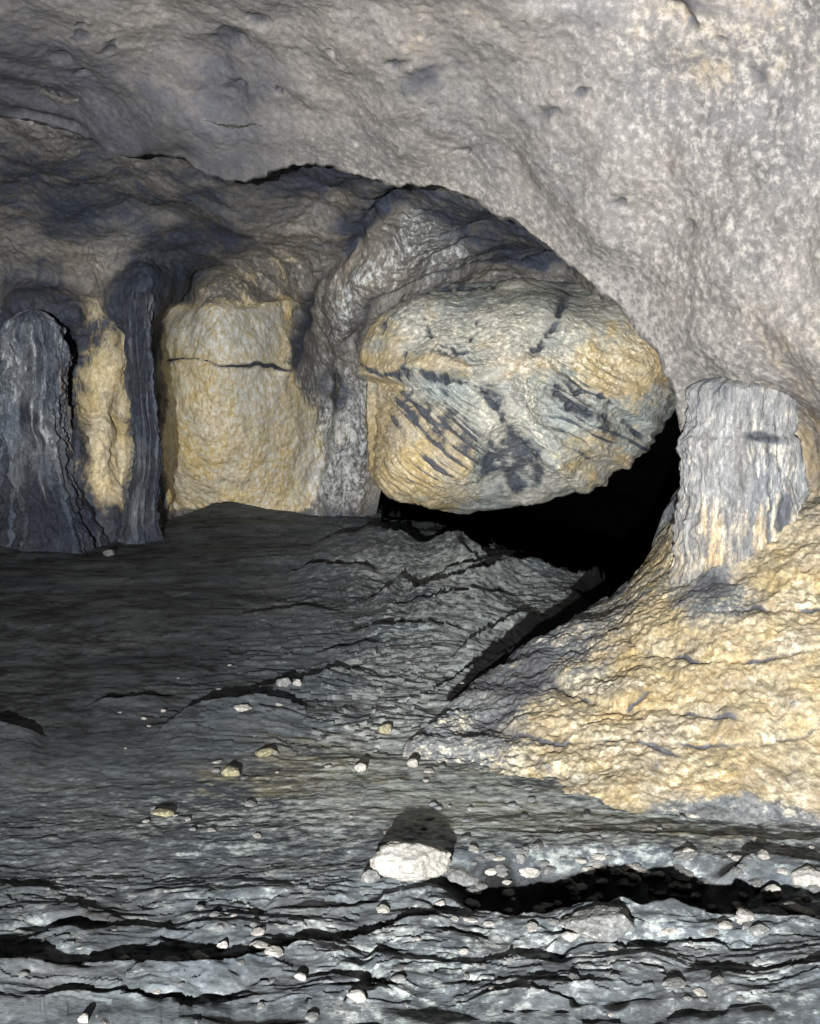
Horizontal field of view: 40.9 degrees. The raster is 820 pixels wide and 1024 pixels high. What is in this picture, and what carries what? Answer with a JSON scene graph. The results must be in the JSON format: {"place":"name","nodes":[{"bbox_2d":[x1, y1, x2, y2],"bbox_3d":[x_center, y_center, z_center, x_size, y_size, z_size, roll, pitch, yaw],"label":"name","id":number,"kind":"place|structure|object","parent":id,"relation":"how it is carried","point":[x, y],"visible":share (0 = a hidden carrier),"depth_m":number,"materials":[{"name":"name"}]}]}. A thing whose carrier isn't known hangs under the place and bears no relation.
{"place":"outdoors","nodes":[
{"label":"outdoors","id":0,"kind":"place"},
{"bbox_2d":[0,85,616,542],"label":"cave wall","id":1,"kind":"structure","parent":0,"point":[276,293],"depth_m":8.96,"materials":[{"name":"stone"}]},
{"bbox_2d":[118,291,163,543],"bbox_3d":[-2.241,-0.710,8.924,0.444,2.168,0.358,-2,6,-20],"label":"rock column","id":2,"kind":"object","parent":1,"relation":"attached to","point":[141,518],"visible":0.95,"depth_m":8.86,"materials":[{"name":"stone"}]},
{"bbox_2d":[356,277,675,513],"bbox_3d":[0.992,-0.909,8.494,2.785,1.835,2.253,0,6,0],"label":"hanging boulder","id":3,"kind":"object","parent":1,"relation":"hanging from","point":[500,394],"visible":0.97,"depth_m":7.63,"materials":[{"name":"stone"}]},
{"bbox_2d":[0,491,819,1023],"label":"cave floor","id":4,"kind":"structure","parent":0,"point":[336,613],"depth_m":3.87,"materials":[{"name":"stone"}]},
{"bbox_2d":[18,971,28,977],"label":"pebble","id":5,"kind":"object","parent":4,"relation":"on","point":[21,974],"visible":1,"depth_m":2.81,"materials":[{"name":"grey stone"}]},
{"bbox_2d":[0,310,109,553],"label":"rock column","id":6,"kind":"object","parent":4,"relation":"on","point":[45,505],"visible":1,"depth_m":8.52,"materials":[{"name":"stone"}]},
{"bbox_2d":[77,1013,88,1022],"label":"stone","id":7,"kind":"object","parent":4,"relation":"on","point":[83,1017],"visible":1,"depth_m":2.63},
{"bbox_2d":[103,549,114,555],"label":"stone","id":8,"kind":"object","parent":4,"relation":"on","point":[110,552],"visible":1,"depth_m":8.41,"materials":[{"name":"grey stone"}]},
{"bbox_2d":[151,808,173,816],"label":"stone","id":9,"kind":"object","parent":4,"relation":"on","point":[162,812],"visible":1,"depth_m":3.89,"materials":[{"name":"yellow stone"}]},
{"bbox_2d":[162,956,180,960],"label":"stone","id":10,"kind":"object","parent":4,"relation":"on","point":[172,958],"visible":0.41,"depth_m":2.92,"materials":[{"name":"grey stone"}]},
{"bbox_2d":[192,951,208,959],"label":"stone","id":11,"kind":"object","parent":4,"relation":"on","point":[196,955],"visible":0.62,"depth_m":2.92,"materials":[{"name":"stone"}]},
{"bbox_2d":[215,923,226,931],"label":"pebble","id":12,"kind":"object","parent":4,"relation":"on","point":[220,927],"visible":1,"depth_m":3.04,"materials":[{"name":"grey stone"}]},
{"bbox_2d":[216,940,227,949],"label":"stone","id":13,"kind":"object","parent":4,"relation":"on","point":[222,945],"visible":1,"depth_m":2.97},
{"bbox_2d":[221,766,240,776],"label":"stone","id":14,"kind":"object","parent":4,"relation":"on","point":[230,771],"visible":1,"depth_m":4.30,"materials":[{"name":"yellow stone"}]},
{"bbox_2d":[234,704,251,711],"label":"stone","id":15,"kind":"object","parent":4,"relation":"on","point":[242,707],"visible":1,"depth_m":4.92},
{"bbox_2d":[244,800,256,806],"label":"pebble","id":16,"kind":"object","parent":4,"relation":"on","point":[249,803],"visible":1,"depth_m":3.99,"materials":[{"name":"grey stone"}]},
{"bbox_2d":[250,927,264,935],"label":"pebble","id":17,"kind":"object","parent":4,"relation":"on","point":[258,931],"visible":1,"depth_m":3.04,"materials":[{"name":"stone"}]},
{"bbox_2d":[249,940,271,951],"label":"stone","id":18,"kind":"object","parent":4,"relation":"on","point":[258,945],"visible":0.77,"depth_m":2.97,"materials":[{"name":"stone"}]},
{"bbox_2d":[257,1002,265,1009],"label":"pebble","id":19,"kind":"object","parent":4,"relation":"on","point":[260,1005],"visible":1,"depth_m":2.72,"materials":[{"name":"grey stone"}]},
{"bbox_2d":[254,748,274,756],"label":"stone","id":20,"kind":"object","parent":4,"relation":"on","point":[264,752],"visible":1,"depth_m":4.51,"materials":[{"name":"yellow stone"}]},
{"bbox_2d":[264,945,282,957],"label":"pebble","id":21,"kind":"object","parent":4,"relation":"on","point":[275,951],"visible":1,"depth_m":2.92,"materials":[{"name":"stone"}]},
{"bbox_2d":[276,677,291,686],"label":"stone","id":22,"kind":"object","parent":4,"relation":"on","point":[283,682],"visible":1,"depth_m":5.33,"materials":[{"name":"grey stone"}]},
{"bbox_2d":[294,972,306,980],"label":"stone","id":23,"kind":"object","parent":4,"relation":"on","point":[300,976],"visible":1,"depth_m":2.82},
{"bbox_2d":[304,1012,318,1022],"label":"pebble","id":24,"kind":"object","parent":4,"relation":"on","point":[311,1017],"visible":1,"depth_m":2.65,"materials":[{"name":"grey stone"}]},
{"bbox_2d":[347,989,366,1002],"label":"stone","id":25,"kind":"object","parent":4,"relation":"on","point":[357,995],"visible":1,"depth_m":2.71,"materials":[{"name":"stone"}]},
{"bbox_2d":[354,763,365,772],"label":"stone","id":26,"kind":"object","parent":4,"relation":"on","point":[359,767],"visible":1,"depth_m":4.34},
{"bbox_2d":[360,869,380,884],"bbox_3d":[-0.121,1.115,3.347,0.057,0.049,0.053,5,7,37],"label":"stone","id":27,"kind":"object","parent":4,"relation":"on","point":[370,876],"visible":1,"depth_m":3.33,"materials":[{"name":"grey stone"}]},
{"bbox_2d":[376,904,389,913],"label":"pebble","id":28,"kind":"object","parent":4,"relation":"on","point":[383,908],"visible":1,"depth_m":3.18,"materials":[{"name":"stone"}]},
{"bbox_2d":[378,724,391,733],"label":"stone","id":29,"kind":"object","parent":4,"relation":"on","point":[384,728],"visible":1,"depth_m":4.81,"materials":[{"name":"yellow stone"}]},
{"bbox_2d":[390,974,405,982],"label":"stone","id":30,"kind":"object","parent":4,"relation":"on","point":[397,978],"visible":1,"depth_m":2.81,"materials":[{"name":"grey stone"}]},
{"bbox_2d":[391,964,404,971],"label":"pebble","id":31,"kind":"object","parent":4,"relation":"on","point":[398,967],"visible":1,"depth_m":2.86,"materials":[{"name":"grey stone"}]},
{"bbox_2d":[370,840,451,881],"bbox_3d":[0.006,1.076,3.397,0.241,0.114,0.170,-5,8,-40],"label":"white rock","id":32,"kind":"object","parent":4,"relation":"on","point":[407,861],"visible":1,"depth_m":3.35,"materials":[{"name":"stone"}]},
{"bbox_2d":[406,758,417,766],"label":"stone","id":33,"kind":"object","parent":4,"relation":"on","point":[413,762],"visible":1,"depth_m":4.39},
{"bbox_2d":[433,900,444,907],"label":"stone","id":34,"kind":"object","parent":4,"relation":"on","point":[439,904],"visible":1,"depth_m":3.21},
{"bbox_2d":[445,866,479,885],"bbox_3d":[0.161,1.152,3.479,0.124,0.048,0.096,0,6,0],"label":"stone","id":35,"kind":"object","parent":4,"relation":"on","point":[461,876],"visible":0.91,"depth_m":3.45,"materials":[{"name":"grey stone"}]},
{"bbox_2d":[463,917,477,922],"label":"pebble","id":36,"kind":"object","parent":4,"relation":"on","point":[470,919],"visible":1,"depth_m":3.11,"materials":[{"name":"stone"}]},
{"bbox_2d":[465,897,480,907],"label":"pebble","id":37,"kind":"object","parent":4,"relation":"on","point":[470,902],"visible":1,"depth_m":3.38,"materials":[{"name":"grey stone"}]},
{"bbox_2d":[465,886,481,896],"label":"pebble","id":38,"kind":"object","parent":4,"relation":"on","point":[470,891],"visible":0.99,"depth_m":3.42,"materials":[{"name":"grey stone"}]},
{"bbox_2d":[468,845,478,852],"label":"pebble","id":39,"kind":"object","parent":4,"relation":"on","point":[473,848],"visible":1,"depth_m":3.55,"materials":[{"name":"stone"}]},
{"bbox_2d":[476,882,487,890],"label":"pebble","id":40,"kind":"object","parent":4,"relation":"on","point":[483,886],"visible":1,"depth_m":3.44,"materials":[{"name":"grey stone"}]},
{"bbox_2d":[483,920,493,925],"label":"pebble","id":41,"kind":"object","parent":4,"relation":"on","point":[488,923],"visible":1,"depth_m":3.10,"materials":[{"name":"stone"}]},
{"bbox_2d":[483,852,495,858],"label":"pebble","id":42,"kind":"object","parent":4,"relation":"on","point":[490,855],"visible":1,"depth_m":3.51,"materials":[{"name":"grey stone"}]},
{"bbox_2d":[485,868,496,875],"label":"stone","id":43,"kind":"object","parent":4,"relation":"on","point":[490,871],"visible":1,"depth_m":3.48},
{"bbox_2d":[492,855,504,860],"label":"pebble","id":44,"kind":"object","parent":4,"relation":"on","point":[499,858],"visible":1,"depth_m":3.50,"materials":[{"name":"stone"}]},
{"bbox_2d":[495,863,507,872],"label":"pebble","id":45,"kind":"object","parent":4,"relation":"on","point":[500,867],"visible":1,"depth_m":3.48,"materials":[{"name":"grey stone"}]},
{"bbox_2d":[502,889,513,898],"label":"pebble","id":46,"kind":"object","parent":4,"relation":"on","point":[508,893],"visible":1,"depth_m":3.44,"materials":[{"name":"grey stone"}]},
{"bbox_2d":[512,847,528,853],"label":"pebble","id":47,"kind":"object","parent":4,"relation":"on","point":[517,850],"visible":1,"depth_m":3.56,"materials":[{"name":"grey stone"}]},
{"bbox_2d":[516,854,525,863],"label":"stone","id":48,"kind":"object","parent":4,"relation":"on","point":[520,858],"visible":1,"depth_m":3.53,"materials":[{"name":"grey stone"}]},
{"bbox_2d":[518,867,540,877],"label":"stone","id":49,"kind":"object","parent":4,"relation":"on","point":[529,872],"visible":1,"depth_m":3.51,"materials":[{"name":"stone"}]},
{"bbox_2d":[526,921,537,931],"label":"pebble","id":50,"kind":"object","parent":4,"relation":"on","point":[532,926],"visible":1,"depth_m":3.05,"materials":[{"name":"stone"}]},
{"bbox_2d":[531,843,543,851],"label":"pebble","id":51,"kind":"object","parent":4,"relation":"on","point":[538,847],"visible":1,"depth_m":3.56,"materials":[{"name":"grey stone"}]},
{"bbox_2d":[533,905,545,912],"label":"pebble","id":52,"kind":"object","parent":4,"relation":"on","point":[538,908],"visible":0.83,"depth_m":3.45,"materials":[{"name":"grey stone"}]},
{"bbox_2d":[536,860,549,866],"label":"pebble","id":53,"kind":"object","parent":4,"relation":"on","point":[543,863],"visible":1,"depth_m":3.54,"materials":[{"name":"grey stone"}]},
{"bbox_2d":[541,902,553,908],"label":"pebble","id":54,"kind":"object","parent":4,"relation":"on","point":[545,905],"visible":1,"depth_m":3.47,"materials":[{"name":"grey stone"}]},
{"bbox_2d":[542,865,556,874],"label":"pebble","id":55,"kind":"object","parent":4,"relation":"on","point":[547,869],"visible":1,"depth_m":3.52,"materials":[{"name":"grey stone"}]},
{"bbox_2d":[547,918,558,925],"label":"pebble","id":56,"kind":"object","parent":4,"relation":"on","point":[554,922],"visible":1,"depth_m":3.08,"materials":[{"name":"grey stone"}]},
{"bbox_2d":[560,916,573,931],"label":"pebble","id":57,"kind":"object","parent":4,"relation":"on","point":[565,921],"visible":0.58,"depth_m":3.04,"materials":[{"name":"grey stone"}]},
{"bbox_2d":[562,876,573,882],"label":"pebble","id":58,"kind":"object","parent":4,"relation":"on","point":[566,879],"visible":1,"depth_m":3.51,"materials":[{"name":"grey stone"}]},
{"bbox_2d":[561,931,579,941],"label":"stone","id":59,"kind":"object","parent":4,"relation":"on","point":[569,936],"visible":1,"depth_m":2.98,"materials":[{"name":"stone"}]},
{"bbox_2d":[568,887,580,894],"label":"pebble","id":60,"kind":"object","parent":4,"relation":"on","point":[575,891],"visible":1,"depth_m":3.49,"materials":[{"name":"grey stone"}]},
{"bbox_2d":[568,973,581,981],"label":"pebble","id":61,"kind":"object","parent":4,"relation":"on","point":[573,976],"visible":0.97,"depth_m":2.80,"materials":[{"name":"grey stone"}]},
{"bbox_2d":[575,858,586,863],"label":"pebble","id":62,"kind":"object","parent":4,"relation":"on","point":[581,861],"visible":1,"depth_m":3.54,"materials":[{"name":"stone"}]},
{"bbox_2d":[575,883,587,889],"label":"pebble","id":63,"kind":"object","parent":4,"relation":"on","point":[581,886],"visible":1,"depth_m":3.50,"materials":[{"name":"stone"}]},
{"bbox_2d":[582,866,595,874],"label":"pebble","id":64,"kind":"object","parent":4,"relation":"on","point":[587,870],"visible":1,"depth_m":3.53,"materials":[{"name":"stone"}]},
{"bbox_2d":[585,896,597,901],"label":"pebble","id":65,"kind":"object","parent":4,"relation":"on","point":[592,898],"visible":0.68,"depth_m":3.49,"materials":[{"name":"grey stone"}]},
{"bbox_2d":[589,857,603,863],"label":"pebble","id":66,"kind":"object","parent":4,"relation":"on","point":[591,860],"visible":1,"depth_m":3.56,"materials":[{"name":"grey stone"}]},
{"bbox_2d":[591,863,606,871],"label":"stone","id":67,"kind":"object","parent":4,"relation":"on","point":[600,867],"visible":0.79,"depth_m":3.55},
{"bbox_2d":[592,853,605,860],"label":"pebble","id":68,"kind":"object","parent":4,"relation":"on","point":[601,856],"visible":1,"depth_m":3.56,"materials":[{"name":"stone"}]},
{"bbox_2d":[595,877,607,884],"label":"pebble","id":69,"kind":"object","parent":4,"relation":"on","point":[602,881],"visible":1,"depth_m":3.52,"materials":[{"name":"stone"}]},
{"bbox_2d":[569,905,634,942],"bbox_3d":[0.527,1.131,3.026,0.180,0.078,0.152,0,6,0],"label":"stone","id":70,"kind":"object","parent":4,"relation":"on","point":[602,923],"visible":1,"depth_m":2.99,"materials":[{"name":"grey stone"}]},
{"bbox_2d":[401,485,819,825],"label":"rock slope","id":71,"kind":"structure","parent":4,"relation":"on","point":[646,688],"depth_m":4.59,"materials":[{"name":"stone"}]},
{"bbox_2d":[668,377,809,586],"bbox_3d":[1.596,0.040,5.389,0.975,1.425,0.786,0,6,0],"label":"rock column","id":72,"kind":"object","parent":71,"relation":"on","point":[743,493],"visible":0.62,"depth_m":5.18,"materials":[{"name":"stone"}]},
{"bbox_2d":[606,855,617,860],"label":"pebble","id":73,"kind":"object","parent":4,"relation":"on","point":[610,857],"visible":1,"depth_m":3.55,"materials":[{"name":"grey stone"}]},
{"bbox_2d":[609,867,622,874],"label":"pebble","id":74,"kind":"object","parent":4,"relation":"on","point":[616,871],"visible":1,"depth_m":3.52,"materials":[{"name":"grey stone"}]},
{"bbox_2d":[616,877,640,887],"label":"pebble","id":75,"kind":"object","parent":4,"relation":"on","point":[625,882],"visible":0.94,"depth_m":3.50,"materials":[{"name":"grey stone"}]},
{"bbox_2d":[625,864,637,870],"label":"pebble","id":76,"kind":"object","parent":4,"relation":"on","point":[630,867],"visible":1,"depth_m":3.53,"materials":[{"name":"stone"}]},
{"bbox_2d":[627,871,641,880],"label":"pebble","id":77,"kind":"object","parent":4,"relation":"on","point":[633,876],"visible":1,"depth_m":3.51,"materials":[{"name":"grey stone"}]},
{"bbox_2d":[640,869,650,877],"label":"pebble","id":78,"kind":"object","parent":4,"relation":"on","point":[644,873],"visible":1,"depth_m":3.53,"materials":[{"name":"stone"}]},
{"bbox_2d":[654,890,667,897],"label":"pebble","id":79,"kind":"object","parent":4,"relation":"on","point":[661,894],"visible":1,"depth_m":3.49,"materials":[{"name":"grey stone"}]},
{"bbox_2d":[660,927,678,934],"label":"stone","id":80,"kind":"object","parent":4,"relation":"on","point":[668,931],"visible":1,"depth_m":3.03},
{"bbox_2d":[662,977,685,989],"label":"pebble","id":81,"kind":"object","parent":4,"relation":"on","point":[674,983],"visible":1,"depth_m":2.77,"materials":[{"name":"grey stone"}]},
{"bbox_2d":[668,883,686,891],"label":"stone","id":82,"kind":"object","parent":4,"relation":"on","point":[673,887],"visible":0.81,"depth_m":3.48,"materials":[{"name":"grey stone"}]},
{"bbox_2d":[672,881,691,890],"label":"pebble","id":83,"kind":"object","parent":4,"relation":"on","point":[683,886],"visible":0.99,"depth_m":3.47,"materials":[{"name":"stone"}]},
{"bbox_2d":[671,869,693,881],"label":"pebble","id":84,"kind":"object","parent":4,"relation":"on","point":[684,875],"visible":1,"depth_m":3.49,"materials":[{"name":"grey stone"}]},
{"bbox_2d":[672,847,697,859],"bbox_3d":[0.882,1.103,3.551,0.093,0.028,0.073,-4,7,-37],"label":"pebble","id":85,"kind":"object","parent":4,"relation":"on","point":[680,854],"visible":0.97,"depth_m":3.53,"materials":[{"name":"grey stone"}]},
{"bbox_2d":[693,987,705,996],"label":"pebble","id":86,"kind":"object","parent":4,"relation":"on","point":[700,992],"visible":1,"depth_m":2.75,"materials":[{"name":"stone"}]},
{"bbox_2d":[696,878,707,884],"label":"pebble","id":87,"kind":"object","parent":4,"relation":"on","point":[702,881],"visible":1,"depth_m":3.46,"materials":[{"name":"grey stone"}]},
{"bbox_2d":[703,928,718,936],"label":"pebble","id":88,"kind":"object","parent":4,"relation":"on","point":[712,932],"visible":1,"depth_m":3.03,"materials":[{"name":"grey stone"}]},
{"bbox_2d":[711,975,724,984],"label":"pebble","id":89,"kind":"object","parent":4,"relation":"on","point":[718,980],"visible":1,"depth_m":2.78,"materials":[{"name":"grey stone"}]},
{"bbox_2d":[718,921,732,928],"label":"pebble","id":90,"kind":"object","parent":4,"relation":"on","point":[725,925],"visible":1,"depth_m":3.04,"materials":[{"name":"stone"}]},
{"bbox_2d":[730,867,742,875],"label":"pebble","id":91,"kind":"object","parent":4,"relation":"on","point":[736,871],"visible":1,"depth_m":3.45,"materials":[{"name":"grey stone"}]},
{"bbox_2d":[731,855,742,861],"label":"pebble","id":92,"kind":"object","parent":4,"relation":"on","point":[737,858],"visible":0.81,"depth_m":3.51,"materials":[{"name":"stone"}]},
{"bbox_2d":[731,901,743,908],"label":"pebble","id":93,"kind":"object","parent":4,"relation":"on","point":[736,904],"visible":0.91,"depth_m":3.40,"materials":[{"name":"stone"}]},
{"bbox_2d":[734,914,751,923],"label":"pebble","id":94,"kind":"object","parent":4,"relation":"on","point":[738,919],"visible":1,"depth_m":3.06,"materials":[{"name":"stone"}]},
{"bbox_2d":[738,891,748,897],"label":"pebble","id":95,"kind":"object","parent":4,"relation":"on","point":[741,894],"visible":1,"depth_m":3.40,"materials":[{"name":"grey stone"}]},
{"bbox_2d":[736,907,753,919],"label":"pebble","id":96,"kind":"object","parent":4,"relation":"on","point":[743,913],"visible":0.99,"depth_m":3.07,"materials":[{"name":"stone"}]},
{"bbox_2d":[741,921,752,931],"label":"pebble","id":97,"kind":"object","parent":4,"relation":"on","point":[746,925],"visible":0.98,"depth_m":3.03,"materials":[{"name":"grey stone"}]},
{"bbox_2d":[748,877,762,885],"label":"pebble","id":98,"kind":"object","parent":4,"relation":"on","point":[755,881],"visible":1,"depth_m":3.40,"materials":[{"name":"grey stone"}]},
{"bbox_2d":[749,923,770,937],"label":"stone","id":99,"kind":"object","parent":4,"relation":"on","point":[758,930],"visible":1,"depth_m":3.01,"materials":[{"name":"grey stone"}]},
{"bbox_2d":[757,849,770,859],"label":"pebble","id":100,"kind":"object","parent":4,"relation":"on","point":[763,854],"visible":1,"depth_m":3.47,"materials":[{"name":"stone"}]},
{"bbox_2d":[760,884,782,900],"bbox_3d":[1.104,1.161,3.348,0.052,0.049,0.059,-4,7,-36],"label":"stone","id":101,"kind":"object","parent":4,"relation":"on","point":[771,892],"visible":1,"depth_m":3.33,"materials":[{"name":"stone"}]},
{"bbox_2d":[777,867,788,874],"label":"pebble","id":102,"kind":"object","parent":4,"relation":"on","point":[783,870],"visible":1,"depth_m":3.42,"materials":[{"name":"stone"}]},
{"bbox_2d":[776,851,794,856],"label":"pebble","id":103,"kind":"object","parent":4,"relation":"on","point":[788,853],"visible":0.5,"depth_m":3.56,"materials":[{"name":"stone"}]},
{"bbox_2d":[779,901,815,916],"bbox_3d":[1.121,1.150,3.174,0.083,0.038,0.091,-4,7,-34],"label":"stone","id":104,"kind":"object","parent":4,"relation":"on","point":[791,907],"visible":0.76,"depth_m":3.16,"materials":[{"name":"grey stone"}]},
{"bbox_2d":[791,865,819,886],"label":"white rock","id":105,"kind":"object","parent":4,"relation":"on","point":[806,875],"visible":0.91,"depth_m":3.38,"materials":[{"name":"stone"}]},
{"bbox_2d":[799,894,812,901],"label":"pebble","id":106,"kind":"object","parent":4,"relation":"on","point":[805,897],"visible":0.81,"depth_m":3.32,"materials":[{"name":"grey stone"}]},
{"bbox_2d":[0,0,819,495],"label":"cave ceiling","id":107,"kind":"structure","parent":0,"point":[650,168],"depth_m":5.23,"materials":[{"name":"grey stone"}]},
{"bbox_2d":[381,410,680,580],"bbox_3d":[1.643,1.309,18.983,3.932,7.860,25.536,0,6,0],"label":"dark passage","id":108,"kind":"object","parent":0,"point":[613,525],"visible":0.09,"depth_m":15.45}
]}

